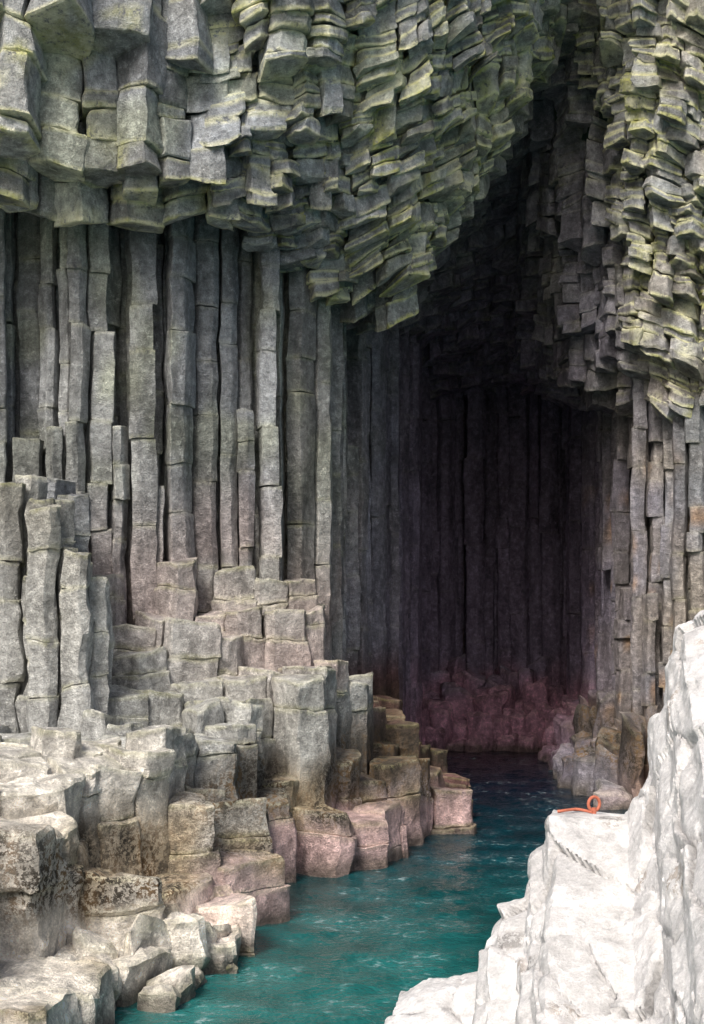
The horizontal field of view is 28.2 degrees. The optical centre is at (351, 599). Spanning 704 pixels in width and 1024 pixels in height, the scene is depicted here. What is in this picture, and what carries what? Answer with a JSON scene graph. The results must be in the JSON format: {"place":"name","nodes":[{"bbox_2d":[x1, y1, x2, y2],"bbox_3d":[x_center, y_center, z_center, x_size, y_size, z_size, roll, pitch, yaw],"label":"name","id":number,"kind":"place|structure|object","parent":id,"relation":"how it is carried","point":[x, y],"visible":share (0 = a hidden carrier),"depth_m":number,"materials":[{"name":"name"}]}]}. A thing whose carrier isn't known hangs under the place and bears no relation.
{"place":"outdoors","nodes":[
{"label":"outdoors","id":0,"kind":"place"},
{"bbox_2d":[0,187,346,660],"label":"basalt column cliff","id":1,"kind":"structure","parent":0,"point":[172,392],"depth_m":34.10,"materials":[{"name":"grey stone"}]},
{"bbox_2d":[115,750,627,1023],"bbox_3d":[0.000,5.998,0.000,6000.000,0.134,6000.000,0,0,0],"label":"sea","id":2,"kind":"structure","parent":0,"point":[361,947],"depth_m":26.06,"materials":[{"name":"liquid"}]},
{"bbox_2d":[0,740,255,1023],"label":"shore rocks","id":3,"kind":"object","parent":2,"relation":"in","point":[85,938],"visible":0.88,"depth_m":21.48,"materials":[{"name":"grey stone"}]},
{"bbox_2d":[0,474,476,956],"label":"stepped rock platform","id":4,"kind":"structure","parent":2,"relation":"in","point":[253,742],"depth_m":29.99,"materials":[{"name":"grey stone"}]},
{"bbox_2d":[340,323,432,744],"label":"cave left wall","id":5,"kind":"structure","parent":2,"relation":"in","point":[388,533],"depth_m":45.93,"materials":[{"name":"grey stone"}]},
{"bbox_2d":[424,383,581,699],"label":"cave back wall","id":6,"kind":"structure","parent":2,"relation":"in","point":[512,486],"depth_m":60.98,"materials":[{"name":"black stone"}]},
{"bbox_2d":[422,653,646,809],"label":"fallen boulders","id":7,"kind":"object","parent":2,"relation":"in","point":[581,745],"visible":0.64,"depth_m":55.42,"materials":[{"name":"grey stone"}]},
{"bbox_2d":[384,610,703,1023],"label":"foreground rock","id":8,"kind":"object","parent":2,"relation":"in","point":[601,921],"visible":0.99,"depth_m":11.37,"materials":[{"name":"white stone"}]},
{"bbox_2d":[557,795,600,813],"bbox_3d":[2.102,1.936,12.995,0.434,0.245,0.092,0,0,-10],"label":"mooring ring","id":9,"kind":"object","parent":8,"relation":"attached to","point":[593,810],"visible":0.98,"depth_m":12.98,"materials":[{"name":"orange metal"}]},
{"bbox_2d":[578,378,703,781],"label":"cave right wall","id":10,"kind":"structure","parent":2,"relation":"in","point":[641,555],"depth_m":41.67,"materials":[{"name":"grey stone"}]},
{"bbox_2d":[260,23,669,417],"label":"cave ceiling","id":11,"kind":"structure","parent":0,"point":[523,290],"depth_m":44.38,"materials":[{"name":"grey stone"}]},
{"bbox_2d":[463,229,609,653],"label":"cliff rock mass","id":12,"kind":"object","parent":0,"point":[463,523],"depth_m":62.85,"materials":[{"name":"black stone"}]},
{"bbox_2d":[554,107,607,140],"bbox_3d":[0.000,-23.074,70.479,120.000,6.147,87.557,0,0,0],"label":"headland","id":13,"kind":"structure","parent":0,"point":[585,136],"depth_m":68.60,"materials":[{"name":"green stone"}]},
{"bbox_2d":[0,0,232,233],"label":"overhanging block crown","id":14,"kind":"object","parent":13,"relation":"attached to","point":[98,98],"visible":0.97,"depth_m":31.22},
{"bbox_2d":[189,0,703,424],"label":"overhanging entablature","id":15,"kind":"structure","parent":13,"relation":"attached to","point":[365,136],"depth_m":35.90,"materials":[{"name":"grey stone"}]}
]}

